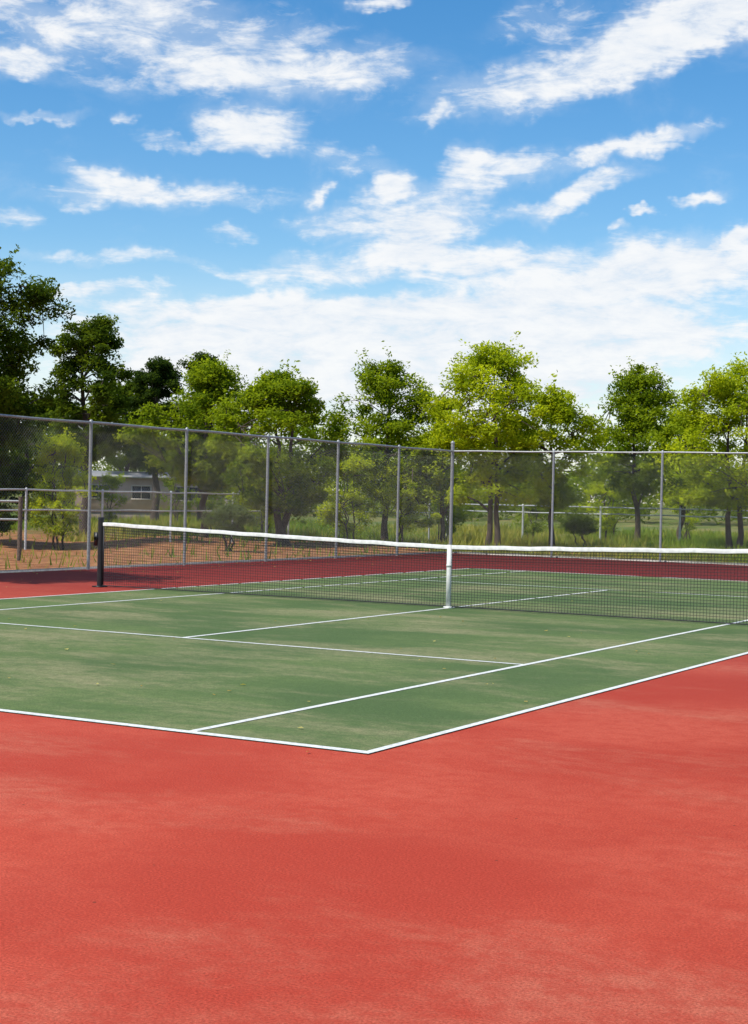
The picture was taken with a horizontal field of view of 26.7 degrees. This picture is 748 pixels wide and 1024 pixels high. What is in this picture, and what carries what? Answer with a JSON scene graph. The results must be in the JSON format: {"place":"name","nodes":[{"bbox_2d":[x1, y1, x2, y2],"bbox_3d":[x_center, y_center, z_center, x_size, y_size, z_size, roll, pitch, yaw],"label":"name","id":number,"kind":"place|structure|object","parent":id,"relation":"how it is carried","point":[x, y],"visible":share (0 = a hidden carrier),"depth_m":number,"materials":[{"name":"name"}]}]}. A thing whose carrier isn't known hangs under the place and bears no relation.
{"place":"outdoors","nodes":[
{"label":"outdoors","id":0,"kind":"place"},
{"bbox_2d":[0,512,747,569],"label":"meadow grass","id":1,"kind":"structure","parent":0,"point":[513,538],"depth_m":57.05,"materials":[{"name":"green plant"}]},
{"bbox_2d":[0,492,747,569],"bbox_3d":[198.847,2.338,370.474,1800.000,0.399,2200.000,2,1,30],"label":"ground","id":2,"kind":"structure","parent":0,"point":[629,526],"depth_m":48.17,"materials":[{"name":"brown soil"}]},
{"bbox_2d":[0,497,22,560],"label":"wooden post fence","id":3,"kind":"object","parent":2,"relation":"on","point":[19,542],"visible":0.82,"depth_m":36.97,"materials":[{"name":"brown wood"}]},
{"bbox_2d":[0,435,40,535],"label":"shrub","id":4,"kind":"object","parent":2,"relation":"on","point":[4,464],"visible":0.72,"depth_m":46.12,"materials":[{"name":"green plant"}]},
{"bbox_2d":[0,244,75,451],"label":"cottonwood tree","id":5,"kind":"object","parent":2,"relation":"on","point":[38,298],"visible":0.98,"depth_m":47.09,"materials":[{"name":"green plant"}]},
{"bbox_2d":[0,384,81,520],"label":"cottonwood tree","id":6,"kind":"object","parent":2,"relation":"on","point":[40,410],"visible":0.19,"depth_m":69.12,"materials":[{"name":"green plant"}]},
{"bbox_2d":[13,427,99,549],"bbox_3d":[-9.299,-0.656,46.025,2.380,3.666,2.280,1,1,-34],"label":"shrub","id":7,"kind":"object","parent":2,"relation":"on","point":[68,479],"visible":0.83,"depth_m":45.87,"materials":[{"name":"green plant"}]},
{"bbox_2d":[33,313,145,536],"bbox_3d":[-10.433,-3.131,58.173,3.617,8.454,5.139,1,1,-33],"label":"cottonwood tree","id":8,"kind":"object","parent":2,"relation":"on","point":[97,336],"visible":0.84,"depth_m":57.42,"materials":[{"name":"green plant"}]},
{"bbox_2d":[94,470,129,522],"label":"shrub","id":9,"kind":"object","parent":2,"relation":"on","point":[123,480],"visible":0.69,"depth_m":71.88,"materials":[{"name":"green plant"}]},
{"bbox_2d":[91,379,176,471],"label":"cottonwood tree","id":10,"kind":"object","parent":2,"relation":"on","point":[125,389],"visible":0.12,"depth_m":91.79,"materials":[{"name":"green plant"}]},
{"bbox_2d":[100,356,198,520],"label":"tree","id":11,"kind":"object","parent":2,"relation":"on","point":[160,377],"visible":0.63,"depth_m":73.51,"materials":[{"name":"green plant"}]},
{"bbox_2d":[155,462,195,523],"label":"shrub","id":12,"kind":"object","parent":2,"relation":"on","point":[170,484],"visible":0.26,"depth_m":70.02,"materials":[{"name":"green plant"}]},
{"bbox_2d":[76,511,282,519],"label":"base skirting","id":13,"kind":"object","parent":2,"relation":"on","point":[121,515],"depth_m":89.73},
{"bbox_2d":[75,477,277,513],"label":"walls","id":14,"kind":"structure","parent":13,"relation":"on","point":[126,486],"depth_m":89.70,"materials":[{"name":"paint"}]},
{"bbox_2d":[91,485,197,500],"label":"windows","id":15,"kind":"structure","parent":14,"relation":"attached to","point":[146,494],"depth_m":89.74,"materials":[{"name":"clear glass"}]},
{"bbox_2d":[91,483,239,504],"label":"trim and door","id":16,"kind":"structure","parent":14,"relation":"attached to","point":[150,486],"depth_m":89.72,"materials":[{"name":"white paint"}]},
{"bbox_2d":[73,471,284,478],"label":"roof","id":17,"kind":"structure","parent":14,"relation":"on","point":[97,474],"depth_m":90.11,"materials":[{"name":"metal"}]},
{"bbox_2d":[112,349,273,537],"bbox_3d":[-6.043,-2.333,53.950,5.805,6.537,4.157,1,1,-7],"label":"elm tree","id":18,"kind":"object","parent":2,"relation":"on","point":[211,380],"visible":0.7,"depth_m":53.48,"materials":[{"name":"green plant"}]},
{"bbox_2d":[162,351,231,521],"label":"cedar tree","id":19,"kind":"object","parent":2,"relation":"on","point":[198,355],"visible":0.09,"depth_m":77.73,"materials":[{"name":"green plant"}]},
{"bbox_2d":[190,468,242,529],"bbox_3d":[-6.185,-0.676,62.070,2.422,3.224,2.769,2,1,30],"label":"shrub","id":20,"kind":"object","parent":2,"relation":"on","point":[208,502],"visible":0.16,"depth_m":61.72,"materials":[{"name":"green plant"}]},
{"bbox_2d":[0,488,444,549],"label":"pipe rail fence","id":21,"kind":"object","parent":2,"relation":"on","point":[102,491],"visible":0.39,"depth_m":46.40,"materials":[{"name":"grey metal"}]},
{"bbox_2d":[195,492,264,550],"bbox_3d":[-4.047,0.320,44.937,2.155,1.780,1.637,2,1,30],"label":"shrub","id":22,"kind":"object","parent":2,"relation":"on","point":[237,514],"visible":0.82,"depth_m":44.83,"materials":[{"name":"green plant"}]},
{"bbox_2d":[224,467,281,532],"bbox_3d":[-4.479,-0.586,62.166,3.324,3.293,2.126,1,1,-35],"label":"shrub","id":23,"kind":"object","parent":2,"relation":"on","point":[270,522],"visible":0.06,"depth_m":61.90,"materials":[{"name":"green plant"}]},
{"bbox_2d":[196,359,373,545],"bbox_3d":[-3.040,-1.862,50.143,4.856,6.050,5.953,2,1,30],"label":"elm tree","id":24,"kind":"object","parent":2,"relation":"on","point":[278,391],"visible":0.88,"depth_m":49.32,"materials":[{"name":"green plant"}]},
{"bbox_2d":[314,445,379,538],"bbox_3d":[-0.916,-0.645,53.979,2.021,3.401,2.805,1,1,15],"label":"shrub","id":25,"kind":"object","parent":2,"relation":"on","point":[332,514],"visible":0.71,"depth_m":53.87,"materials":[{"name":"green plant"}]},
{"bbox_2d":[0,553,747,1023],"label":"tennis court","id":26,"kind":"object","parent":2,"relation":"on","point":[424,829],"visible":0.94,"depth_m":8.35,"materials":[{"name":"red concrete"}]},
{"bbox_2d":[0,414,453,571],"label":"chain link fence","id":27,"kind":"object","parent":26,"relation":"on","point":[91,422],"visible":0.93,"depth_m":35.36,"materials":[{"name":"metal"}]},
{"bbox_2d":[8,554,648,751],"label":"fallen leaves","id":28,"kind":"object","parent":26,"relation":"on","point":[275,620],"visible":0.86,"depth_m":16.73,"materials":[{"name":"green plant"}]},
{"bbox_2d":[92,517,747,624],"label":"tennis net","id":29,"kind":"object","parent":26,"relation":"on","point":[99,537],"visible":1,"depth_m":22.90,"materials":[{"name":"black fabric"}]},
{"bbox_2d":[452,450,747,563],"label":"chain link fence","id":30,"kind":"object","parent":26,"relation":"on","point":[662,452],"visible":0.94,"depth_m":43.14,"materials":[{"name":"metal"}]},
{"bbox_2d":[0,552,747,572],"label":"concrete kerb","id":31,"kind":"structure","parent":2,"relation":"on","point":[69,568],"depth_m":38.26,"materials":[{"name":"grey concrete"}]},
{"bbox_2d":[2,399,747,524],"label":"distant trees","id":32,"kind":"object","parent":2,"relation":"on","point":[575,479],"visible":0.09,"depth_m":124.45,"materials":[{"name":"green plant"}]},
{"bbox_2d":[310,340,445,540],"bbox_3d":[0.441,-2.492,56.867,4.995,7.321,6.530,2,1,57],"label":"elm tree","id":33,"kind":"object","parent":2,"relation":"on","point":[377,382],"visible":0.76,"depth_m":56.34,"materials":[{"name":"green plant"}]},
{"bbox_2d":[362,455,440,542],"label":"tree","id":34,"kind":"object","parent":2,"relation":"on","point":[406,510],"visible":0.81,"depth_m":55.72,"materials":[{"name":"green plant"}]},
{"bbox_2d":[400,391,483,541],"bbox_3d":[2.408,-1.513,56.124,3.008,5.577,2.723,1,1,-6],"label":"locust tree","id":35,"kind":"object","parent":2,"relation":"on","point":[427,445],"visible":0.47,"depth_m":55.69,"materials":[{"name":"green plant"}]},
{"bbox_2d":[423,459,476,538],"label":"tree","id":36,"kind":"object","parent":2,"relation":"on","point":[456,516],"visible":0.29,"depth_m":59.74,"materials":[{"name":"green plant"}]},
{"bbox_2d":[449,441,454,544],"bbox_3d":[2.234,-0.381,45.374,0.116,3.340,0.116,2,1,30],"label":"fence corner post","id":37,"kind":"object","parent":2,"relation":"on","point":[452,484],"visible":0.87,"depth_m":45.33,"materials":[{"name":"metal"}]},
{"bbox_2d":[417,331,556,550],"bbox_3d":[3.438,-2.263,51.017,4.650,7.181,4.725,1,1,-13],"label":"locust tree","id":38,"kind":"object","parent":2,"relation":"on","point":[470,379],"visible":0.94,"depth_m":50.44,"materials":[{"name":"green plant"}]},
{"bbox_2d":[510,464,554,535],"bbox_3d":[6.436,-0.484,64.114,2.330,3.572,2.401,2,1,30],"label":"shrub","id":39,"kind":"object","parent":2,"relation":"on","point":[527,523],"visible":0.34,"depth_m":63.84,"materials":[{"name":"green plant"}]},
{"bbox_2d":[484,371,615,545],"bbox_3d":[5.906,-1.731,52.953,4.592,5.990,3.824,1,1,-2],"label":"locust tree","id":40,"kind":"object","parent":2,"relation":"on","point":[556,402],"visible":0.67,"depth_m":52.50,"materials":[{"name":"green plant"}]},
{"bbox_2d":[555,507,599,545],"bbox_3d":[7.225,0.550,55.925,1.605,1.541,2.133,1,1,6],"label":"shrub","id":41,"kind":"object","parent":2,"relation":"on","point":[586,523],"visible":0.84,"depth_m":55.73,"materials":[{"name":"green plant"}]},
{"bbox_2d":[446,504,747,540],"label":"pipe rail fence","id":42,"kind":"object","parent":2,"relation":"on","point":[601,514],"visible":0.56,"depth_m":60.50,"materials":[{"name":"grey metal"}]},
{"bbox_2d":[577,451,634,539],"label":"tree","id":43,"kind":"object","parent":2,"relation":"on","point":[600,490],"visible":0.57,"depth_m":61.71,"materials":[{"name":"green plant"}]},
{"bbox_2d":[569,356,706,540],"bbox_3d":[9.463,-2.278,58.134,5.537,7.014,3.932,2,1,30],"label":"elm tree","id":44,"kind":"object","parent":2,"relation":"on","point":[638,424],"visible":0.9,"depth_m":57.52,"materials":[{"name":"green plant"}]},
{"bbox_2d":[650,398,715,540],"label":"locust tree","id":45,"kind":"object","parent":2,"relation":"on","point":[673,494],"visible":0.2,"depth_m":61.68,"materials":[{"name":"green plant"}]},
{"bbox_2d":[664,465,715,539],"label":"tree","id":46,"kind":"object","parent":2,"relation":"on","point":[687,519],"visible":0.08,"depth_m":65.65,"materials":[{"name":"green plant"}]},
{"bbox_2d":[647,351,747,548],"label":"locust tree","id":47,"kind":"object","parent":2,"relation":"on","point":[727,394],"visible":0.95,"depth_m":51.74,"materials":[{"name":"green plant"}]},
{"bbox_2d":[0,0,747,503],"label":"sky","id":48,"kind":"structure","parent":0,"point":[316,183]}
]}

